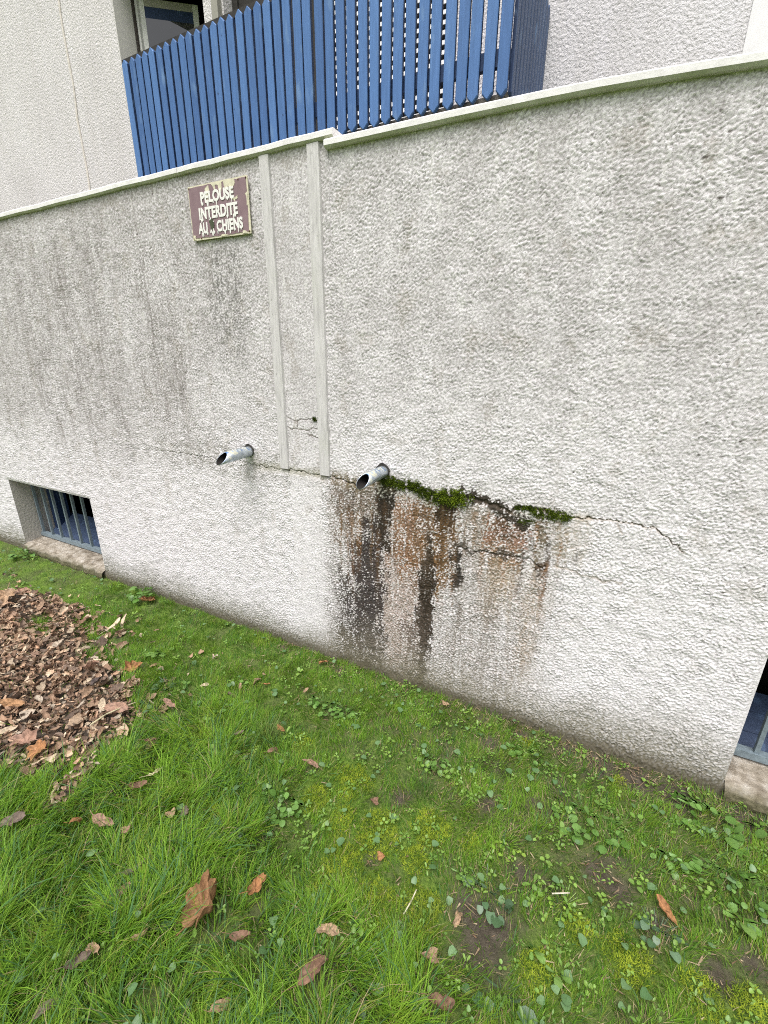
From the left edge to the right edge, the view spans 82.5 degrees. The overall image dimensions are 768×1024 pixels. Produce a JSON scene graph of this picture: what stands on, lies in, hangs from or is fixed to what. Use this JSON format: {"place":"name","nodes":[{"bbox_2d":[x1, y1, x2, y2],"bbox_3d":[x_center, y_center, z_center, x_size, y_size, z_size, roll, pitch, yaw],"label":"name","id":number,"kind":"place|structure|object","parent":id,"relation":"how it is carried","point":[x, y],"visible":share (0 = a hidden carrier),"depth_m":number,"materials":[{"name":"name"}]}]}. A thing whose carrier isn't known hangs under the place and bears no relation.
{"place":"outdoors","nodes":[
{"label":"outdoors","id":0,"kind":"place"},
{"bbox_2d":[0,541,767,1023],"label":"lawn","id":1,"kind":"structure","parent":0,"point":[468,941],"depth_m":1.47,"materials":[{"name":"plant"}]},
{"bbox_2d":[0,811,25,826],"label":"dry leaf","id":2,"kind":"object","parent":1,"relation":"on","point":[16,816],"visible":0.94,"depth_m":1.50,"materials":[{"name":"plant"}]},
{"bbox_2d":[8,546,36,558],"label":"weed plant","id":3,"kind":"object","parent":1,"relation":"on","point":[12,556],"visible":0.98,"depth_m":3.53,"materials":[{"name":"green plant"}]},
{"bbox_2d":[23,998,58,1023],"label":"dry leaf","id":4,"kind":"object","parent":1,"relation":"on","point":[39,1011],"visible":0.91,"depth_m":1.06,"materials":[{"name":"brown plant"}]},
{"bbox_2d":[55,950,90,969],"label":"dry leaf","id":5,"kind":"object","parent":1,"relation":"on","point":[82,955],"visible":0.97,"depth_m":1.15,"materials":[{"name":"brown plant"}]},
{"bbox_2d":[64,817,81,823],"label":"dry leaf","id":6,"kind":"object","parent":1,"relation":"on","point":[75,819],"visible":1,"depth_m":1.49,"materials":[{"name":"brown plant"}]},
{"bbox_2d":[85,942,99,954],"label":"dry leaf","id":7,"kind":"object","parent":1,"relation":"on","point":[94,947],"visible":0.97,"depth_m":1.17,"materials":[{"name":"beige plant"}]},
{"bbox_2d":[90,810,113,825],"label":"dry leaf","id":8,"kind":"object","parent":1,"relation":"on","point":[101,818],"visible":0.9,"depth_m":1.50,"materials":[{"name":"brown plant"}]},
{"bbox_2d":[101,882,130,907],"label":"dry leaf","id":9,"kind":"object","parent":1,"relation":"on","point":[120,890],"visible":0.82,"depth_m":1.30,"materials":[{"name":"brown plant"}]},
{"bbox_2d":[120,825,130,832],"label":"dry leaf","id":10,"kind":"object","parent":1,"relation":"on","point":[127,829],"visible":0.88,"depth_m":1.48,"materials":[{"name":"brown plant"}]},
{"bbox_2d":[115,858,144,874],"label":"dry leaf","id":11,"kind":"object","parent":1,"relation":"on","point":[129,872],"visible":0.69,"depth_m":1.35,"materials":[{"name":"plant"}]},
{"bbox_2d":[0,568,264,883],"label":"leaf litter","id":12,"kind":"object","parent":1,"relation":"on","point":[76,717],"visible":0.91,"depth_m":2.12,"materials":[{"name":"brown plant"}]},
{"bbox_2d":[0,582,17,602],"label":"dry leaf","id":13,"kind":"object","parent":12,"relation":"on","point":[4,596],"visible":1,"depth_m":2.84,"materials":[{"name":"brown plant"}]},
{"bbox_2d":[0,698,24,706],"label":"dry leaf","id":14,"kind":"object","parent":12,"relation":"on","point":[5,702],"visible":1,"depth_m":1.95,"materials":[{"name":"brown plant"}]},
{"bbox_2d":[14,587,29,592],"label":"dry leaf","id":15,"kind":"object","parent":12,"relation":"on","point":[24,589],"visible":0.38,"depth_m":3.01,"materials":[{"name":"brown plant"}]},
{"bbox_2d":[9,728,42,746],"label":"dry leaf","id":16,"kind":"object","parent":12,"relation":"on","point":[27,736],"visible":0.98,"depth_m":1.77,"materials":[{"name":"brown plant"}]},
{"bbox_2d":[25,739,46,760],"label":"dry leaf","id":17,"kind":"object","parent":12,"relation":"on","point":[39,745],"visible":1,"depth_m":1.73,"materials":[{"name":"brown plant"}]},
{"bbox_2d":[78,611,91,623],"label":"dry leaf","id":18,"kind":"object","parent":12,"relation":"on","point":[81,621],"visible":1,"depth_m":2.68,"materials":[{"name":"brown plant"}]},
{"bbox_2d":[82,660,98,668],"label":"dry leaf","id":19,"kind":"object","parent":12,"relation":"on","point":[90,663],"visible":1,"depth_m":2.17,"materials":[{"name":"brown plant"}]},
{"bbox_2d":[90,674,103,684],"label":"dry leaf","id":20,"kind":"object","parent":12,"relation":"on","point":[95,680],"visible":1,"depth_m":2.10,"materials":[{"name":"brown plant"}]},
{"bbox_2d":[102,617,120,632],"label":"dry leaf","id":21,"kind":"object","parent":12,"relation":"on","point":[116,622],"visible":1,"depth_m":2.54,"materials":[{"name":"beige plant"}]},
{"bbox_2d":[91,702,135,724],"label":"twig","id":22,"kind":"object","parent":12,"relation":"on","point":[92,723],"visible":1,"depth_m":1.89,"materials":[{"name":"wood"}]},
{"bbox_2d":[103,702,133,712],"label":"dry leaf","id":23,"kind":"object","parent":12,"relation":"on","point":[110,707],"visible":0.98,"depth_m":1.93,"materials":[{"name":"brown plant"}]},
{"bbox_2d":[122,660,141,673],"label":"dry leaf","id":24,"kind":"object","parent":12,"relation":"on","point":[128,665],"visible":0.87,"depth_m":2.26,"materials":[{"name":"brown plant"}]},
{"bbox_2d":[120,780,146,789],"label":"dry leaf","id":25,"kind":"object","parent":1,"relation":"on","point":[138,784],"visible":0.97,"depth_m":1.63,"materials":[{"name":"brown plant"}]},
{"bbox_2d":[125,927,148,940],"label":"dry leaf","id":26,"kind":"object","parent":1,"relation":"on","point":[135,935],"visible":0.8,"depth_m":1.20,"materials":[{"name":"brown plant"}]},
{"bbox_2d":[126,586,157,603],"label":"weed plant","id":27,"kind":"object","parent":1,"relation":"on","point":[132,597],"visible":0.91,"depth_m":2.92,"materials":[{"name":"green plant"}]},
{"bbox_2d":[139,595,154,600],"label":"dry leaf","id":28,"kind":"object","parent":1,"relation":"on","point":[143,598],"visible":0.99,"depth_m":2.91,"materials":[{"name":"brown plant"}]},
{"bbox_2d":[135,700,173,720],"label":"weed plant","id":29,"kind":"object","parent":1,"relation":"on","point":[148,706],"visible":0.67,"depth_m":2.01,"materials":[{"name":"green plant"}]},
{"bbox_2d":[144,648,165,656],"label":"weed plant","id":30,"kind":"object","parent":1,"relation":"on","point":[155,653],"visible":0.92,"depth_m":2.39,"materials":[{"name":"green plant"}]},
{"bbox_2d":[151,675,180,689],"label":"weed plant","id":31,"kind":"object","parent":1,"relation":"on","point":[166,682],"visible":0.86,"depth_m":2.17,"materials":[{"name":"green plant"}]},
{"bbox_2d":[164,807,174,817],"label":"dry leaf","id":32,"kind":"object","parent":1,"relation":"on","point":[171,814],"visible":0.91,"depth_m":1.53,"materials":[{"name":"beige plant"}]},
{"bbox_2d":[163,698,177,709],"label":"dry leaf","id":33,"kind":"object","parent":1,"relation":"on","point":[168,702],"visible":1,"depth_m":2.02,"materials":[{"name":"brown plant"}]},
{"bbox_2d":[181,805,188,814],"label":"dry leaf","id":34,"kind":"object","parent":1,"relation":"on","point":[186,810],"visible":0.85,"depth_m":1.53,"materials":[{"name":"plant"}]},
{"bbox_2d":[176,869,216,935],"bbox_3d":[-0.538,1.119,1.256,0.120,0.105,0.128,-11,22,-30],"label":"dry leaf","id":35,"kind":"object","parent":1,"relation":"on","point":[206,882],"visible":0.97,"depth_m":1.27,"materials":[{"name":"brown plant"}]},
{"bbox_2d":[202,997,230,1012],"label":"dry leaf","id":36,"kind":"object","parent":1,"relation":"on","point":[220,1001],"visible":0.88,"depth_m":1.07,"materials":[{"name":"brown plant"}]},
{"bbox_2d":[204,809,254,842],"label":"weed plant","id":37,"kind":"object","parent":1,"relation":"on","point":[240,836],"visible":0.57,"depth_m":1.50,"materials":[{"name":"green plant"}]},
{"bbox_2d":[212,694,252,722],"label":"weed plant","id":38,"kind":"object","parent":1,"relation":"on","point":[224,708],"visible":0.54,"depth_m":2.01,"materials":[{"name":"green plant"}]},
{"bbox_2d":[222,930,249,941],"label":"dry leaf","id":39,"kind":"object","parent":1,"relation":"on","point":[237,935],"visible":1,"depth_m":1.20,"materials":[{"name":"brown plant"}]},
{"bbox_2d":[239,873,265,894],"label":"dry leaf","id":40,"kind":"object","parent":1,"relation":"on","point":[256,886],"visible":0.99,"depth_m":1.31,"materials":[{"name":"brown plant"}]},
{"bbox_2d":[241,709,289,747],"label":"grass tuft","id":41,"kind":"object","parent":1,"relation":"on","point":[268,734],"visible":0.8,"depth_m":1.88,"materials":[{"name":"green plant"}]},
{"bbox_2d":[265,747,278,752],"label":"dry leaf","id":42,"kind":"object","parent":1,"relation":"on","point":[270,750],"visible":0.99,"depth_m":1.77,"materials":[{"name":"brown plant"}]},
{"bbox_2d":[254,770,309,826],"bbox_3d":[-0.373,1.050,1.622,0.206,0.050,0.226,-8,21,-23],"label":"weed plant","id":43,"kind":"object","parent":1,"relation":"on","point":[284,811],"visible":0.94,"depth_m":1.58,"materials":[{"name":"green plant"}]},
{"bbox_2d":[284,881,303,896],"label":"weed plant","id":44,"kind":"object","parent":1,"relation":"on","point":[291,888],"visible":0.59,"depth_m":1.34,"materials":[{"name":"green plant"}]},
{"bbox_2d":[282,954,328,992],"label":"dry leaf","id":45,"kind":"object","parent":1,"relation":"on","point":[318,963],"visible":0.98,"depth_m":1.13,"materials":[{"name":"brown plant"}]},
{"bbox_2d":[302,759,319,767],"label":"dry leaf","id":46,"kind":"object","parent":1,"relation":"on","point":[310,761],"visible":0.99,"depth_m":1.74,"materials":[{"name":"brown plant"}]},
{"bbox_2d":[308,692,338,716],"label":"weed plant","id":47,"kind":"object","parent":1,"relation":"on","point":[315,703],"visible":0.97,"depth_m":2.04,"materials":[{"name":"green plant"}]},
{"bbox_2d":[316,923,348,935],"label":"dry leaf","id":48,"kind":"object","parent":1,"relation":"on","point":[321,929],"visible":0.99,"depth_m":1.22,"materials":[{"name":"beige plant"}]},
{"bbox_2d":[328,702,357,721],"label":"weed plant","id":49,"kind":"object","parent":1,"relation":"on","point":[340,713],"visible":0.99,"depth_m":2.00,"materials":[{"name":"green plant"}]},
{"bbox_2d":[370,797,378,804],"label":"dry leaf","id":50,"kind":"object","parent":1,"relation":"on","point":[374,800],"visible":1,"depth_m":1.60,"materials":[{"name":"brown plant"}]},
{"bbox_2d":[377,851,384,860],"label":"dry leaf","id":51,"kind":"object","parent":1,"relation":"on","point":[381,855],"visible":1,"depth_m":1.43,"materials":[{"name":"orange plant"}]},
{"bbox_2d":[0,50,767,816],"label":"basement wall","id":52,"kind":"structure","parent":1,"relation":"on","point":[498,310],"depth_m":1.71,"materials":[{"name":"paint"}]},
{"bbox_2d":[8,480,104,578],"bbox_3d":[-2.337,-0.047,3.734,1.675,1.100,0.965,10,21,25],"label":"cellar window","id":53,"kind":"structure","parent":52,"relation":"in","point":[60,526],"depth_m":3.64,"materials":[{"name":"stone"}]},
{"bbox_2d":[188,175,251,240],"bbox_3d":[-0.716,-1.309,1.897,0.347,0.207,0.007,10,21,25],"label":"warning sign","id":54,"kind":"object","parent":52,"relation":"attached to","point":[220,209],"visible":1,"depth_m":1.89,"materials":[{"name":"brown metal"}]},
{"bbox_2d":[216,444,253,465],"bbox_3d":[-0.728,-0.288,2.161,0.067,0.070,0.248,10,21,25],"label":"drain pipe","id":55,"kind":"object","parent":52,"relation":"attached to","point":[247,450],"visible":0.89,"depth_m":2.13,"materials":[{"name":"metal"}]},
{"bbox_2d":[356,463,389,489],"bbox_3d":[-0.044,-0.156,1.841,0.067,0.069,0.245,10,21,25],"label":"drain pipe","id":56,"kind":"object","parent":52,"relation":"attached to","point":[380,471],"visible":0.92,"depth_m":1.82,"materials":[{"name":"metal"}]},
{"bbox_2d":[380,475,396,487],"bbox_3d":[0.019,-0.130,1.908,0.108,0.074,0.022,10,21,25],"label":"moss cushion","id":57,"kind":"object","parent":52,"relation":"attached to","point":[388,480],"visible":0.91,"depth_m":1.91,"materials":[{"name":"green plant"}]},
{"bbox_2d":[392,478,424,493],"bbox_3d":[0.101,-0.111,1.869,0.164,0.081,0.026,10,21,25],"label":"moss cushion","id":58,"kind":"object","parent":52,"relation":"attached to","point":[412,487],"visible":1,"depth_m":1.87,"materials":[{"name":"green plant"}]},
{"bbox_2d":[414,485,441,507],"bbox_3d":[0.184,-0.066,1.839,0.154,0.096,0.028,10,21,25],"label":"moss cushion","id":59,"kind":"object","parent":52,"relation":"attached to","point":[427,496],"visible":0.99,"depth_m":1.84,"materials":[{"name":"green plant"}]},
{"bbox_2d":[432,485,474,510],"bbox_3d":[0.275,-0.053,1.788,0.187,0.114,0.039,10,21,25],"label":"moss cushion","id":60,"kind":"object","parent":52,"relation":"attached to","point":[457,497],"visible":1,"depth_m":1.79,"materials":[{"name":"green plant"}]},
{"bbox_2d":[514,504,536,512],"bbox_3d":[0.541,-0.010,1.675,0.090,0.041,0.014,10,21,25],"label":"moss cushion","id":61,"kind":"object","parent":52,"relation":"attached to","point":[526,508],"visible":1,"depth_m":1.68,"materials":[{"name":"green plant"}]},
{"bbox_2d":[517,518,534,526],"bbox_3d":[0.548,0.039,1.688,0.075,0.046,0.013,10,21,25],"label":"moss cushion","id":62,"kind":"object","parent":52,"relation":"attached to","point":[524,520],"visible":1,"depth_m":1.69,"materials":[{"name":"green plant"}]},
{"bbox_2d":[529,506,574,524],"bbox_3d":[0.622,0.013,1.634,0.166,0.068,0.023,10,21,25],"label":"moss cushion","id":63,"kind":"object","parent":52,"relation":"attached to","point":[554,514],"visible":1,"depth_m":1.63,"materials":[{"name":"green plant"}]},
{"bbox_2d":[722,658,767,816],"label":"cellar window","id":64,"kind":"structure","parent":52,"relation":"in","point":[746,779],"depth_m":1.68,"materials":[{"name":"concrete"}]},
{"bbox_2d":[0,550,767,1023],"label":"ground cover","id":65,"kind":"object","parent":1,"relation":"on","point":[566,1002],"visible":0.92,"depth_m":1.42,"materials":[{"name":"green plant"}]},
{"bbox_2d":[47,636,767,1023],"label":"dry straw","id":66,"kind":"object","parent":1,"relation":"on","point":[529,822],"visible":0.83,"depth_m":1.53,"materials":[{"name":"plant"}]},
{"bbox_2d":[403,889,416,913],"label":"twig","id":67,"kind":"object","parent":1,"relation":"on","point":[410,901],"visible":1,"depth_m":1.29,"materials":[{"name":"wood"}]},
{"bbox_2d":[400,766,442,801],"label":"grass tuft","id":68,"kind":"object","parent":1,"relation":"on","point":[419,787],"visible":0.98,"depth_m":1.65,"materials":[{"name":"green plant"}]},
{"bbox_2d":[421,947,438,963],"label":"dry leaf","id":69,"kind":"object","parent":1,"relation":"on","point":[431,949],"visible":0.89,"depth_m":1.19,"materials":[{"name":"brown plant"}]},
{"bbox_2d":[397,885,464,952],"bbox_3d":[0.115,1.161,1.250,0.183,0.094,0.166,-8,21,-23],"label":"grass tuft","id":70,"kind":"object","parent":1,"relation":"on","point":[428,919],"visible":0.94,"depth_m":1.26,"materials":[{"name":"green plant"}]},
{"bbox_2d":[416,748,450,776],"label":"weed plant","id":71,"kind":"object","parent":1,"relation":"on","point":[434,763],"visible":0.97,"depth_m":1.75,"materials":[{"name":"green plant"}]},
{"bbox_2d":[421,992,454,1010],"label":"dry leaf","id":72,"kind":"object","parent":1,"relation":"on","point":[439,1001],"visible":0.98,"depth_m":1.09,"materials":[{"name":"brown plant"}]},
{"bbox_2d":[452,909,462,933],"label":"dry leaf","id":73,"kind":"object","parent":1,"relation":"on","point":[457,920],"visible":1,"depth_m":1.26,"materials":[{"name":"beige plant"}]},
{"bbox_2d":[451,866,475,884],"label":"weed plant","id":74,"kind":"object","parent":1,"relation":"on","point":[467,876],"visible":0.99,"depth_m":1.37,"materials":[{"name":"green plant"}]},
{"bbox_2d":[171,732,767,1023],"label":"moss carpet","id":75,"kind":"object","parent":1,"relation":"on","point":[619,955],"visible":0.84,"depth_m":1.32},
{"bbox_2d":[459,864,513,927],"bbox_3d":[0.329,1.164,1.336,0.136,0.068,0.169,-8,21,-24],"label":"weed plant","id":76,"kind":"object","parent":1,"relation":"on","point":[495,921],"visible":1,"depth_m":1.29,"materials":[{"name":"green plant"}]},
{"bbox_2d":[472,975,537,1023],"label":"weed plant","id":77,"kind":"object","parent":1,"relation":"on","point":[526,1009],"visible":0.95,"depth_m":1.10,"materials":[{"name":"green plant"}]},
{"bbox_2d":[487,824,525,861],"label":"weed plant","id":78,"kind":"object","parent":1,"relation":"on","point":[503,848],"visible":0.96,"depth_m":1.46,"materials":[{"name":"green plant"}]},
{"bbox_2d":[506,740,542,767],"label":"weed plant","id":79,"kind":"object","parent":1,"relation":"on","point":[516,751],"visible":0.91,"depth_m":1.81,"materials":[{"name":"green plant"}]},
{"bbox_2d":[496,985,563,1023],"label":"grass tuft","id":80,"kind":"object","parent":1,"relation":"on","point":[519,1010],"visible":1,"depth_m":1.07,"materials":[{"name":"green plant"}]},
{"bbox_2d":[519,940,545,963],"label":"weed plant","id":81,"kind":"object","parent":1,"relation":"on","point":[541,958],"visible":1,"depth_m":1.19,"materials":[{"name":"green plant"}]},
{"bbox_2d":[541,939,567,953],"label":"weed plant","id":82,"kind":"object","parent":1,"relation":"on","point":[543,941],"visible":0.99,"depth_m":1.22,"materials":[{"name":"green plant"}]},
{"bbox_2d":[545,964,575,988],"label":"weed plant","id":83,"kind":"object","parent":1,"relation":"on","point":[558,983],"visible":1,"depth_m":1.14,"materials":[{"name":"green plant"}]},
{"bbox_2d":[552,892,569,893],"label":"twig","id":84,"kind":"object","parent":1,"relation":"on","point":[561,893],"visible":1,"depth_m":1.33,"materials":[{"name":"wood"}]},
{"bbox_2d":[543,884,584,926],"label":"weed plant","id":85,"kind":"object","parent":1,"relation":"on","point":[565,914],"visible":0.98,"depth_m":1.30,"materials":[{"name":"green plant"}]},
{"bbox_2d":[551,783,630,853],"bbox_3d":[0.737,1.080,1.566,0.259,0.064,0.268,10,21,25],"label":"weed plant","id":86,"kind":"object","parent":1,"relation":"on","point":[601,849],"visible":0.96,"depth_m":1.52,"materials":[{"name":"green plant"}]},
{"bbox_2d":[594,904,641,956],"bbox_3d":[0.665,1.186,1.245,0.134,0.057,0.138,10,21,25],"label":"grass tuft","id":87,"kind":"object","parent":1,"relation":"on","point":[632,938],"visible":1,"depth_m":1.26,"materials":[{"name":"green plant"}]},
{"bbox_2d":[632,906,688,963],"bbox_3d":[0.787,1.195,1.245,0.139,0.042,0.129,10,21,25],"label":"weed plant","id":88,"kind":"object","parent":1,"relation":"on","point":[643,925],"visible":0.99,"depth_m":1.24,"materials":[{"name":"green plant"}]},
{"bbox_2d":[633,834,693,880],"bbox_3d":[0.922,1.125,1.446,0.132,0.046,0.150,-7,20,-20],"label":"weed plant","id":89,"kind":"object","parent":1,"relation":"on","point":[666,856],"visible":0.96,"depth_m":1.42,"materials":[{"name":"green plant"}]},
{"bbox_2d":[656,894,686,939],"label":"dry leaf","id":90,"kind":"object","parent":1,"relation":"on","point":[664,905],"visible":1,"depth_m":1.30,"materials":[{"name":"brown plant"}]},
{"bbox_2d":[669,781,766,856],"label":"weed plant","id":91,"kind":"object","parent":1,"relation":"on","point":[729,818],"visible":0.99,"depth_m":1.54,"materials":[{"name":"green plant"}]},
{"bbox_2d":[688,841,767,918],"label":"weed plant","id":92,"kind":"object","parent":1,"relation":"on","point":[696,865],"visible":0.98,"depth_m":1.36,"materials":[{"name":"green plant"}]},
{"bbox_2d":[723,909,761,939],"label":"weed plant","id":93,"kind":"object","parent":1,"relation":"on","point":[752,933],"visible":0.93,"depth_m":1.26,"materials":[{"name":"green plant"}]},
{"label":"terrace","id":94,"kind":"structure","parent":0,"visible":0},
{"bbox_2d":[0,0,767,212],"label":"apartment facade","id":95,"kind":"structure","parent":94,"relation":"on","point":[65,127],"depth_m":5.02,"materials":[{"name":"grey concrete"}]},
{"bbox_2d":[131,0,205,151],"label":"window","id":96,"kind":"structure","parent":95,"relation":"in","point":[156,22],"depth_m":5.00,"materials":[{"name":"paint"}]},
{"bbox_2d":[239,0,316,145],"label":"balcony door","id":97,"kind":"structure","parent":95,"relation":"in","point":[241,2],"depth_m":4.22,"materials":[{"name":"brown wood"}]},
{"bbox_2d":[121,0,549,176],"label":"balcony railing","id":98,"kind":"object","parent":95,"relation":"on","point":[164,89],"visible":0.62,"depth_m":3.09,"materials":[{"name":"blue metal"}]}
]}

